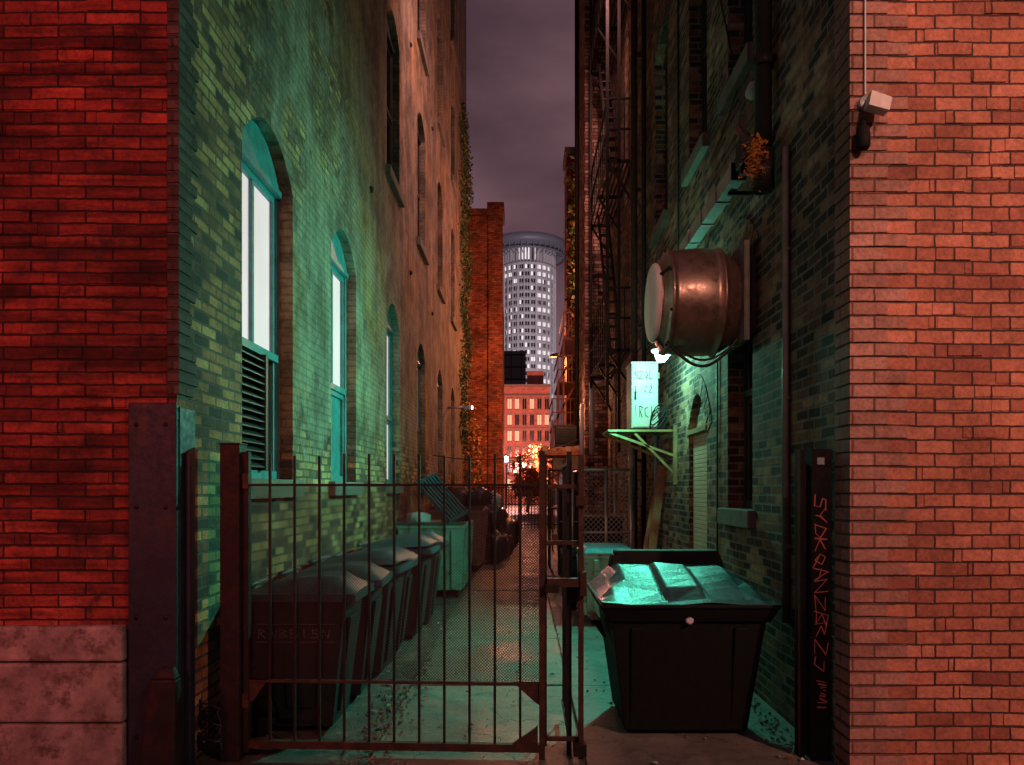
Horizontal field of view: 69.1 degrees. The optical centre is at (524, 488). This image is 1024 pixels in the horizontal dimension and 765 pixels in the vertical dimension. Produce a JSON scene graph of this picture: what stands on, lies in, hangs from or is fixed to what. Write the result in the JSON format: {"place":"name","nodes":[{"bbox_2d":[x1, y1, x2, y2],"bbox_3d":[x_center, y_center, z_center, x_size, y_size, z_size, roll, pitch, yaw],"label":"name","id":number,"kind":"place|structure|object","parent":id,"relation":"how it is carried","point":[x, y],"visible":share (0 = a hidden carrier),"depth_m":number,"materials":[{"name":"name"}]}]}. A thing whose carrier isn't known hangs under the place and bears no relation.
{"place":"outdoors","nodes":[
{"label":"outdoors","id":0,"kind":"place"},
{"bbox_2d":[196,490,585,764],"bbox_3d":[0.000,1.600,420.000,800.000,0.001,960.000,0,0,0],"label":"ground","id":1,"kind":"structure","parent":0,"point":[259,756],"depth_m":4.97,"materials":[{"name":"concrete"}]},
{"bbox_2d":[0,625,127,764],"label":"stone base","id":2,"kind":"object","parent":1,"relation":"on","point":[63,694],"visible":0.92,"depth_m":4.02,"materials":[{"name":"stone"}]},
{"bbox_2d":[0,0,176,732],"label":"front wall","id":3,"kind":"structure","parent":1,"relation":"on","point":[125,347],"depth_m":4.08,"materials":[{"name":"red brick"}]},
{"bbox_2d":[0,0,162,568],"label":"proud face bricks","id":4,"kind":"object","parent":3,"relation":"attached to","point":[81,278],"visible":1,"depth_m":4.08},
{"bbox_2d":[219,443,251,761],"bbox_3d":[-1.710,0.665,4.420,0.160,1.870,0.130,0,0,0],"label":"gate post","id":5,"kind":"object","parent":1,"relation":"on","point":[234,483],"visible":0.94,"depth_m":4.36,"materials":[{"name":"metal"}]},
{"bbox_2d":[243,451,546,759],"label":"steel gate","id":6,"kind":"structure","parent":5,"relation":"attached to","point":[535,692],"depth_m":4.39,"materials":[{"name":"metal"}]},
{"bbox_2d":[251,571,373,736],"bbox_3d":[-1.468,1.087,5.080,0.767,1.026,0.630,0,0,0],"label":"wheeled trash bin","id":7,"kind":"object","parent":1,"relation":"on","point":[307,704],"visible":0.59,"depth_m":4.82,"materials":[{"name":"plastic"}]},
{"bbox_2d":[177,0,465,764],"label":"side wall","id":8,"kind":"structure","parent":1,"relation":"on","point":[302,84],"depth_m":7.20,"materials":[{"name":"brick"}]},
{"bbox_2d":[128,402,194,764],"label":"steel corner guard","id":9,"kind":"object","parent":8,"relation":"attached to","point":[161,534],"visible":0.91,"depth_m":4.04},
{"bbox_2d":[167,0,198,397],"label":"corner return bricks","id":10,"kind":"object","parent":8,"relation":"attached to","point":[182,81],"visible":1,"depth_m":4.09,"materials":[{"name":"brick"}]},
{"bbox_2d":[197,699,222,754],"bbox_3d":[-1.829,1.384,4.330,0.151,0.312,0.092,0,0,0],"label":"wire coil","id":11,"kind":"object","parent":8,"relation":"attached to","point":[212,726],"visible":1,"depth_m":4.31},
{"bbox_2d":[242,120,281,478],"bbox_3d":[-2.018,-1.390,5.570,0.105,2.660,1.100,0,0,0],"label":"window","id":12,"kind":"structure","parent":8,"relation":"attached to","point":[261,195],"depth_m":5.68,"materials":[{"name":"teal paint"}]},
{"bbox_2d":[251,478,303,498],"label":"sill","id":13,"kind":"structure","parent":8,"relation":"attached to","point":[282,493],"depth_m":5.51,"materials":[{"name":"stone"}]},
{"bbox_2d":[331,233,347,481],"bbox_3d":[-2.022,-1.390,7.875,0.095,2.660,1.090,0,0,0],"label":"window","id":14,"kind":"structure","parent":8,"relation":"attached to","point":[339,275],"depth_m":8.19,"materials":[{"name":"teal paint"}]},
{"bbox_2d":[329,481,363,495],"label":"sill","id":15,"kind":"structure","parent":8,"relation":"attached to","point":[341,490],"depth_m":7.68,"materials":[{"name":"stone"}]},
{"bbox_2d":[387,309,393,483],"bbox_3d":[-2.022,-1.370,10.825,0.095,2.620,1.050,0,0,0],"label":"window","id":16,"kind":"structure","parent":8,"relation":"attached to","point":[390,332],"depth_m":11.24,"materials":[{"name":"teal paint"}]},
{"bbox_2d":[387,17,393,165],"bbox_3d":[-2.022,-5.675,10.825,0.095,2.450,1.050,0,0,0],"label":"window","id":17,"kind":"structure","parent":8,"relation":"attached to","point":[390,51],"depth_m":11.24,"materials":[{"name":"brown wood"}]},
{"bbox_2d":[386,164,404,207],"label":"sill","id":18,"kind":"structure","parent":8,"relation":"attached to","point":[394,184],"depth_m":10.68,"materials":[{"name":"stone"}]},
{"bbox_2d":[386,486,404,493],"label":"sill","id":19,"kind":"structure","parent":8,"relation":"attached to","point":[396,489],"depth_m":10.68,"materials":[{"name":"stone"}]},
{"bbox_2d":[370,42,433,315],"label":"iron wall anchors","id":20,"kind":"object","parent":8,"relation":"attached to","point":[372,189],"visible":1,"depth_m":12.37,"materials":[{"name":"black paint"}]},
{"bbox_2d":[417,0,419,29],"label":"window","id":21,"kind":"structure","parent":8,"relation":"attached to","point":[418,14],"depth_m":14.23,"materials":[{"name":"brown wood"}]},
{"bbox_2d":[417,121,420,236],"bbox_3d":[-2.022,-5.675,13.775,0.095,2.450,1.050,0,0,0],"label":"window","id":22,"kind":"structure","parent":8,"relation":"attached to","point":[418,183],"depth_m":14.23,"materials":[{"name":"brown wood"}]},
{"bbox_2d":[417,351,420,479],"bbox_3d":[-2.022,-1.370,13.775,0.095,2.620,1.050,0,0,0],"label":"window","id":23,"kind":"structure","parent":8,"relation":"attached to","point":[418,403],"depth_m":14.23,"materials":[{"name":"paint"}]},
{"bbox_2d":[417,30,428,75],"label":"sill","id":24,"kind":"structure","parent":8,"relation":"attached to","point":[422,52],"depth_m":13.64,"materials":[{"name":"stone"}]},
{"bbox_2d":[417,237,428,264],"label":"sill","id":25,"kind":"structure","parent":8,"relation":"attached to","point":[422,250],"depth_m":13.60,"materials":[{"name":"stone"}]},
{"bbox_2d":[437,379,438,475],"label":"window","id":26,"kind":"structure","parent":8,"relation":"attached to","point":[437,425],"depth_m":17.26,"materials":[{"name":"black paint"}]},
{"bbox_2d":[437,194,438,283],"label":"window","id":27,"kind":"structure","parent":8,"relation":"attached to","point":[437,237],"depth_m":17.26,"materials":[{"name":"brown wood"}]},
{"bbox_2d":[437,31,438,116],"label":"window","id":28,"kind":"structure","parent":8,"relation":"attached to","point":[437,72],"depth_m":17.26,"materials":[{"name":"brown wood"}]},
{"bbox_2d":[437,117,445,147],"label":"sill","id":29,"kind":"structure","parent":8,"relation":"attached to","point":[441,132],"depth_m":16.67,"materials":[{"name":"stone"}]},
{"bbox_2d":[437,284,445,303],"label":"sill","id":30,"kind":"structure","parent":8,"relation":"attached to","point":[441,294],"depth_m":16.65,"materials":[{"name":"stone"}]},
{"bbox_2d":[451,35,456,65],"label":"sill","id":31,"kind":"structure","parent":8,"relation":"attached to","point":[453,50],"depth_m":19.64,"materials":[{"name":"stone"}]},
{"bbox_2d":[451,175,456,197],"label":"sill","id":32,"kind":"structure","parent":8,"relation":"attached to","point":[453,185],"depth_m":19.62,"materials":[{"name":"stone"}]},
{"bbox_2d":[451,316,456,330],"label":"sill","id":33,"kind":"structure","parent":8,"relation":"attached to","point":[454,324],"depth_m":19.57,"materials":[{"name":"stone"}]},
{"bbox_2d":[448,406,472,409],"bbox_3d":[-1.590,-2.010,18.490,0.630,0.100,0.180,0,0,0],"label":"wall lamp","id":34,"kind":"object","parent":8,"relation":"attached to","point":[462,407],"visible":1,"depth_m":18.47,"materials":[{"name":"metal"}]},
{"bbox_2d":[458,99,486,488],"bbox_3d":[-1.767,-5.242,24.223,1.037,13.688,6.211,0,0,0],"label":"ivy","id":35,"kind":"object","parent":8,"relation":"attached to","point":[470,441],"visible":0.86,"depth_m":23.14,"materials":[{"name":"green plant"}]},
{"bbox_2d":[433,439,579,459],"bbox_3d":[-0.301,-0.887,16.250,3.544,0.547,0.022,0,0,-25],"label":"overhead cable","id":36,"kind":"object","parent":8,"relation":"attached to","point":[502,458],"visible":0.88,"depth_m":16.14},
{"bbox_2d":[277,561,392,694],"bbox_3d":[-1.461,1.087,5.800,0.794,1.026,0.630,0,0,-2],"label":"wheeled trash bin","id":37,"kind":"object","parent":1,"relation":"on","point":[357,689],"visible":0.09,"depth_m":5.61,"materials":[{"name":"black plastic"}]},
{"bbox_2d":[308,548,413,671],"bbox_3d":[-1.425,1.062,6.520,0.804,1.076,0.630,0,0,4],"label":"wheeled trash bin","id":38,"kind":"object","parent":1,"relation":"on","point":[380,556],"visible":0.16,"depth_m":6.33,"materials":[{"name":"black plastic"}]},
{"bbox_2d":[334,547,417,651],"bbox_3d":[-1.437,1.087,7.280,0.785,1.026,0.630,0,0,-3],"label":"wheeled trash bin","id":39,"kind":"object","parent":1,"relation":"on","point":[404,600],"visible":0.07,"depth_m":7.16,"materials":[{"name":"plastic"}]},
{"bbox_2d":[356,534,439,634],"bbox_3d":[-1.369,1.048,8.100,0.812,1.104,0.630,0,0,2],"label":"wheeled trash bin","id":40,"kind":"object","parent":1,"relation":"on","point":[425,571],"visible":0.14,"depth_m":7.87,"materials":[{"name":"black plastic"}]},
{"bbox_2d":[375,532,447,621],"bbox_3d":[-1.339,1.057,8.850,0.813,1.086,0.630,0,0,-2],"label":"wheeled trash bin","id":41,"kind":"object","parent":1,"relation":"on","point":[431,573],"visible":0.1,"depth_m":8.67,"materials":[{"name":"black plastic"}]},
{"bbox_2d":[396,473,473,597],"bbox_3d":[-1.353,0.676,11.640,1.034,1.845,1.760,0,0,0],"label":"dumpster","id":42,"kind":"object","parent":1,"relation":"on","point":[454,545],"visible":0.4,"depth_m":10.84,"materials":[{"name":"green paint"}]},
{"bbox_2d":[406,512,467,521],"bbox_3d":[-1.304,0.477,11.539,0.480,0.326,1.360,0,0,31],"label":"trash bag","id":43,"kind":"object","parent":42,"relation":"in","point":[428,517],"visible":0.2,"depth_m":11.04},
{"bbox_2d":[429,506,487,570],"bbox_3d":[-1.300,0.969,15.093,1.059,1.258,1.855,0,0,0],"label":"dumpster","id":44,"kind":"object","parent":1,"relation":"on","point":[473,528],"visible":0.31,"depth_m":14.22,"materials":[{"name":"black metal"}]},
{"bbox_2d":[478,484,556,528],"bbox_3d":[-0.300,0.700,29.000,3.230,1.800,0.040,0,0,0],"label":"picket fence","id":45,"kind":"object","parent":1,"relation":"on","point":[498,487],"visible":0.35,"depth_m":28.98,"materials":[{"name":"black paint"}]},
{"bbox_2d":[505,453,547,510],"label":"tree","id":46,"kind":"object","parent":1,"relation":"on","point":[531,476],"visible":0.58,"depth_m":49.59,"materials":[{"name":"orange plant"}]},
{"bbox_2d":[514,441,561,492],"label":"tree","id":47,"kind":"object","parent":1,"relation":"on","point":[535,449],"visible":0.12,"depth_m":65.59,"materials":[{"name":"orange plant"}]},
{"bbox_2d":[563,147,574,484],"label":"brick building","id":48,"kind":"structure","parent":1,"relation":"on","point":[568,162],"depth_m":24.00,"materials":[{"name":"brick"}]},
{"bbox_2d":[563,156,574,380],"bbox_3d":[1.503,-4.074,22.425,0.683,11.352,4.286,0,0,0],"label":"ivy","id":49,"kind":"object","parent":48,"relation":"attached to","point":[571,261],"visible":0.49,"depth_m":22.37,"materials":[{"name":"green plant"}]},
{"bbox_2d":[330,572,809,764],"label":"gravel","id":50,"kind":"structure","parent":1,"relation":"on","point":[389,708],"depth_m":5.43,"materials":[{"name":"gravel"}]},
{"bbox_2d":[575,0,607,513],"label":"brick building","id":51,"kind":"structure","parent":1,"relation":"on","point":[598,459],"depth_m":16.05,"materials":[{"name":"brick"}]},
{"bbox_2d":[553,425,579,446],"bbox_3d":[1.000,-1.042,17.235,0.641,0.817,0.530,0,0,0],"label":"air conditioner","id":52,"kind":"object","parent":51,"relation":"attached to","point":[564,434],"visible":0.89,"depth_m":16.98,"materials":[{"name":"grey metal"}]},
{"bbox_2d":[608,0,850,762],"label":"side wall","id":53,"kind":"structure","parent":1,"relation":"on","point":[803,89],"depth_m":5.89,"materials":[{"name":"brick"}]},
{"bbox_2d":[580,380,605,454],"bbox_3d":[1.311,-1.129,15.579,0.555,2.258,0.772,0,0,-45],"label":"vent pipe","id":54,"kind":"object","parent":53,"relation":"attached to","point":[592,419],"visible":0.77,"depth_m":15.18,"materials":[{"name":"brown metal"}]},
{"bbox_2d":[590,0,630,451],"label":"fire escape","id":55,"kind":"object","parent":53,"relation":"attached to","point":[616,128],"visible":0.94,"depth_m":13.00,"materials":[{"name":"black metal"}]},
{"bbox_2d":[631,0,645,548],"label":"standpipe","id":56,"kind":"object","parent":53,"relation":"attached to","point":[635,54],"visible":0.67,"depth_m":10.95,"materials":[{"name":"metal"}]},
{"bbox_2d":[602,425,676,484],"bbox_3d":[1.390,-0.400,9.035,0.820,0.700,0.630,0,0,0],"label":"bracket shelf","id":57,"kind":"object","parent":53,"relation":"attached to","point":[620,432],"visible":1,"depth_m":8.74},
{"bbox_2d":[626,362,658,428],"bbox_3d":[1.426,-1.110,9.020,0.332,0.780,0.500,0,0,0],"label":"utility box","id":58,"kind":"object","parent":57,"relation":"on","point":[642,390],"visible":0.98,"depth_m":8.79,"materials":[{"name":"white metal"}]},
{"bbox_2d":[649,403,667,433],"bbox_3d":[1.587,-0.824,8.906,0.227,0.360,0.387,0,0,0],"label":"coiled cable","id":59,"kind":"object","parent":57,"relation":"on","point":[662,419],"visible":1,"depth_m":8.77,"materials":[{"name":"rubber"}]},
{"bbox_2d":[649,209,668,248],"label":"sill","id":60,"kind":"structure","parent":53,"relation":"attached to","point":[659,227],"depth_m":9.60,"materials":[{"name":"stone"}]},
{"bbox_2d":[652,4,669,67],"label":"brick arch","id":61,"kind":"structure","parent":53,"relation":"attached to","point":[664,17],"depth_m":9.72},
{"bbox_2d":[651,346,670,362],"bbox_3d":[1.605,-1.626,8.336,0.370,0.424,0.228,0,0,0],"label":"wall lamp","id":62,"kind":"object","parent":53,"relation":"attached to","point":[659,358],"visible":0.4,"depth_m":8.31,"materials":[{"name":"glass"}]},
{"bbox_2d":[663,44,667,208],"bbox_3d":[1.938,-4.725,9.750,0.095,2.550,0.900,0,0,0],"label":"window","id":63,"kind":"structure","parent":53,"relation":"attached to","point":[665,64],"depth_m":10.13,"materials":[{"name":"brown wood"}]},
{"bbox_2d":[681,132,708,186],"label":"sill","id":64,"kind":"structure","parent":53,"relation":"attached to","point":[695,157],"depth_m":7.57,"materials":[{"name":"stone"}]},
{"bbox_2d":[687,399,706,548],"bbox_3d":[1.830,0.295,7.700,0.120,2.550,0.840,0,0,0],"label":"boarded door","id":65,"kind":"structure","parent":53,"relation":"attached to","point":[698,432],"depth_m":7.77,"materials":[{"name":"brown wood"}]},
{"bbox_2d":[684,374,711,437],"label":"door arch bricks","id":66,"kind":"object","parent":53,"relation":"attached to","point":[698,385],"depth_m":7.61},
{"bbox_2d":[644,240,755,358],"bbox_3d":[1.410,-1.520,6.100,0.760,0.874,0.874,0,0,0],"label":"exhaust fan","id":67,"kind":"object","parent":53,"relation":"attached to","point":[700,302],"visible":0.98,"depth_m":5.76,"materials":[{"name":"brown metal"}]},
{"bbox_2d":[666,336,738,367],"bbox_3d":[1.410,-1.085,5.899,0.597,0.263,0.123,0,0,0],"label":"fan power cable","id":68,"kind":"object","parent":67,"relation":"attached to","point":[676,349],"visible":0.99,"depth_m":5.84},
{"bbox_2d":[702,0,706,131],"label":"window","id":69,"kind":"structure","parent":53,"relation":"attached to","point":[704,65],"depth_m":8.04,"materials":[{"name":"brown wood"}]},
{"bbox_2d":[677,0,753,549],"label":"wall cables","id":70,"kind":"object","parent":53,"relation":"attached to","point":[678,219],"depth_m":6.84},
{"bbox_2d":[679,162,752,249],"bbox_3d":[1.676,-2.482,6.550,0.251,0.355,1.900,0,0,0],"label":"window sill","id":71,"kind":"structure","parent":53,"relation":"attached to","point":[725,190],"depth_m":6.19,"materials":[{"name":"stone"}]},
{"bbox_2d":[717,41,753,115],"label":"sill","id":72,"kind":"structure","parent":53,"relation":"attached to","point":[739,73],"depth_m":6.09,"materials":[{"name":"stone"}]},
{"bbox_2d":[717,508,755,528],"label":"sill","id":73,"kind":"structure","parent":53,"relation":"attached to","point":[741,517],"depth_m":6.03,"materials":[{"name":"stone"}]},
{"bbox_2d":[726,218,758,255],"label":"brick arch","id":74,"kind":"structure","parent":53,"relation":"attached to","point":[744,229],"depth_m":6.04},
{"bbox_2d":[734,114,753,175],"bbox_3d":[1.674,-2.486,5.431,0.284,0.488,0.163,0,0,-7],"label":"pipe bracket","id":75,"kind":"object","parent":53,"relation":"attached to","point":[743,133],"visible":0.55,"depth_m":5.42,"materials":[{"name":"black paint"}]},
{"bbox_2d":[744,334,751,508],"bbox_3d":[1.938,-0.920,6.195,0.095,2.200,0.710,0,0,0],"label":"window","id":76,"kind":"structure","parent":53,"relation":"attached to","point":[748,424],"depth_m":6.46,"materials":[{"name":"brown wood"}]},
{"bbox_2d":[744,0,751,46],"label":"window","id":77,"kind":"structure","parent":53,"relation":"attached to","point":[747,20],"depth_m":6.49,"materials":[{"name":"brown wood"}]},
{"bbox_2d":[745,0,781,99],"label":"wall lamp","id":78,"kind":"object","parent":53,"relation":"attached to","point":[749,93],"visible":0.45,"depth_m":5.50,"materials":[{"name":"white metal"}]},
{"bbox_2d":[752,0,776,194],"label":"drainpipe","id":79,"kind":"object","parent":53,"relation":"attached to","point":[764,58],"visible":0.85,"depth_m":5.25,"materials":[{"name":"black metal"}]},
{"bbox_2d":[738,132,768,191],"bbox_3d":[1.619,-2.288,5.212,0.190,0.400,0.293,0,0,0],"label":"plant","id":80,"kind":"object","parent":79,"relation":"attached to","point":[754,154],"visible":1,"depth_m":5.20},
{"bbox_2d":[782,146,791,622],"bbox_3d":[1.765,-0.700,5.020,0.050,3.200,0.070,0,0,0],"label":"conduit","id":81,"kind":"object","parent":53,"relation":"attached to","point":[786,395],"visible":1,"depth_m":5.00,"materials":[{"name":"metal"}]},
{"bbox_2d":[835,0,907,764],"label":"corner quoin bricks","id":82,"kind":"object","parent":1,"relation":"on","point":[849,69],"visible":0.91,"depth_m":4.07,"materials":[{"name":"brick"}]},
{"bbox_2d":[856,117,870,150],"bbox_3d":[1.830,-1.915,4.020,0.074,0.170,0.074,0,0,0],"label":"motion sensor","id":83,"kind":"object","parent":82,"relation":"attached to","point":[863,138],"visible":1,"depth_m":4.00,"materials":[{"name":"black plastic"}]},
{"bbox_2d":[857,0,891,115],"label":"security light","id":84,"kind":"object","parent":82,"relation":"attached to","point":[875,102],"visible":1,"depth_m":3.97,"materials":[{"name":"white metal"}]},
{"bbox_2d":[851,0,1023,764],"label":"front wall","id":85,"kind":"structure","parent":1,"relation":"on","point":[945,724],"depth_m":4.08,"materials":[{"name":"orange brick"}]},
{"bbox_2d":[918,1,1023,764],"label":"proud face bricks","id":86,"kind":"object","parent":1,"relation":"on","point":[970,226],"visible":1,"depth_m":4.07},
{"bbox_2d":[467,202,504,507],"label":"brick building","id":87,"kind":"structure","parent":0,"point":[486,320],"depth_m":29.90,"materials":[{"name":"brick"}]},
{"bbox_2d":[504,351,525,383],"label":"office building","id":88,"kind":"structure","parent":0,"point":[514,367],"depth_m":110.00,"materials":[{"name":"black glass"}]},
{"bbox_2d":[466,0,574,484],"label":"sky","id":89,"kind":"structure","parent":0,"point":[520,54],"materials":[{"name":"purple"}]},
{"bbox_2d":[504,371,550,503],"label":"office building","id":90,"kind":"structure","parent":0,"point":[526,416],"depth_m":80.00,"materials":[{"name":"red brick"}]},
{"bbox_2d":[504,384,550,489],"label":"windows","id":91,"kind":"structure","parent":90,"relation":"in","point":[509,399],"depth_m":79.92,"materials":[{"name":"yellow glass"}]},
{"bbox_2d":[503,231,564,480],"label":"skyscraper","id":92,"kind":"structure","parent":0,"point":[530,262],"depth_m":386.61,"materials":[{"name":"concrete"}]},
{"bbox_2d":[367,528,835,764],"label":"alley pavement","id":93,"kind":"structure","parent":0,"point":[618,744],"depth_m":5.12,"materials":[{"name":"concrete"}]},
{"bbox_2d":[448,486,521,563],"bbox_3d":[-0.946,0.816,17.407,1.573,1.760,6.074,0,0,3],"label":"trash bag","id":94,"kind":"object","parent":93,"relation":"on","point":[489,497],"visible":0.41,"depth_m":15.41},
{"bbox_2d":[537,446,579,480],"bbox_3d":[0.815,0.319,17.400,0.990,2.561,1.600,0,0,0],"label":"loading canopy","id":95,"kind":"object","parent":93,"relation":"on","point":[557,452],"visible":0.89,"depth_m":16.63,"materials":[{"name":"orange paint"}]},
{"bbox_2d":[549,312,574,550],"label":"iron staircase","id":96,"kind":"structure","parent":93,"relation":"on","point":[564,387],"depth_m":18.99,"materials":[{"name":"metal"}]},
{"bbox_2d":[548,456,577,568],"bbox_3d":[0.800,0.477,14.900,0.640,2.247,0.640,0,0,0],"label":"storage rack","id":97,"kind":"object","parent":93,"relation":"on","point":[557,463],"visible":0.32,"depth_m":14.70,"materials":[{"name":"metal"}]},
{"bbox_2d":[545,452,586,762],"bbox_3d":[0.240,0.690,4.690,0.240,1.820,0.820,0,0,0],"label":"gate latch frame","id":98,"kind":"object","parent":93,"relation":"on","point":[566,582],"visible":0.93,"depth_m":4.36,"materials":[{"name":"metal"}]},
{"bbox_2d":[556,489,577,575],"bbox_3d":[0.800,0.800,13.650,0.400,1.600,0.540,0,0,0],"label":"electrical cabinet","id":99,"kind":"object","parent":93,"relation":"on","point":[559,491],"visible":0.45,"depth_m":13.40,"materials":[{"name":"metal"}]},
{"bbox_2d":[559,545,577,609],"bbox_3d":[0.640,1.179,9.843,0.339,0.838,0.554,0,0,0],"label":"dumpster","id":100,"kind":"object","parent":93,"relation":"on","point":[574,575],"visible":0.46,"depth_m":9.63,"materials":[{"name":"black plastic"}]},
{"bbox_2d":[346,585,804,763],"bbox_3d":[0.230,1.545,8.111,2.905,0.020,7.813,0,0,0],"label":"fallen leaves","id":101,"kind":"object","parent":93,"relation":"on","point":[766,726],"visible":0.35,"depth_m":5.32,"materials":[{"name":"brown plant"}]},
{"bbox_2d":[572,467,632,548],"bbox_3d":[1.120,0.650,11.100,0.724,1.900,1.844,0,0,0],"label":"chain link cage","id":102,"kind":"object","parent":93,"relation":"on","point":[605,532],"visible":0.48,"depth_m":10.20,"materials":[{"name":"metal"}]},
{"bbox_2d":[576,543,630,624],"bbox_3d":[0.965,1.139,8.943,0.629,0.918,0.954,0,0,0],"label":"dumpster","id":103,"kind":"object","parent":93,"relation":"on","point":[596,557],"visible":0.23,"depth_m":8.51,"materials":[{"name":"green paint"}]},
{"bbox_2d":[584,514,623,543],"bbox_3d":[1.130,1.000,11.100,0.580,1.200,1.040,0,0,0],"label":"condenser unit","id":104,"kind":"object","parent":93,"relation":"on","point":[596,521],"visible":0.2,"depth_m":10.60,"materials":[{"name":"black metal"}]},
{"bbox_2d":[629,357,658,548],"bbox_3d":[1.661,-0.065,9.678,0.183,3.330,1.565,0,0,-9],"label":"conduit","id":105,"kind":"object","parent":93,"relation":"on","point":[632,454],"visible":0.19,"depth_m":10.36,"materials":[{"name":"metal"}]},
{"bbox_2d":[643,465,664,548],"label":"leaning planks","id":106,"kind":"object","parent":93,"relation":"on","point":[651,534],"visible":0.29,"depth_m":9.44,"materials":[{"name":"wood"}]},
{"bbox_2d":[587,549,781,730],"bbox_3d":[1.020,1.012,5.055,1.154,1.125,1.070,0,0,0],"label":"wheeled dumpster","id":107,"kind":"object","parent":93,"relation":"on","point":[681,631],"visible":0.98,"depth_m":4.67,"materials":[{"name":"black plastic"}]},
{"bbox_2d":[795,449,831,760],"bbox_3d":[1.690,0.685,4.355,0.170,1.830,0.130,0,0,0],"label":"gate post","id":108,"kind":"object","parent":93,"relation":"on","point":[813,604],"visible":0.99,"depth_m":4.30,"materials":[{"name":"black paint"}]},
{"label":"sidewalk","id":109,"kind":"structure","parent":0,"visible":0},
{"bbox_2d":[140,666,183,764],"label":"wheel guard","id":110,"kind":"object","parent":109,"relation":"on","point":[162,742],"visible":1,"depth_m":3.95,"materials":[{"name":"black paint"}]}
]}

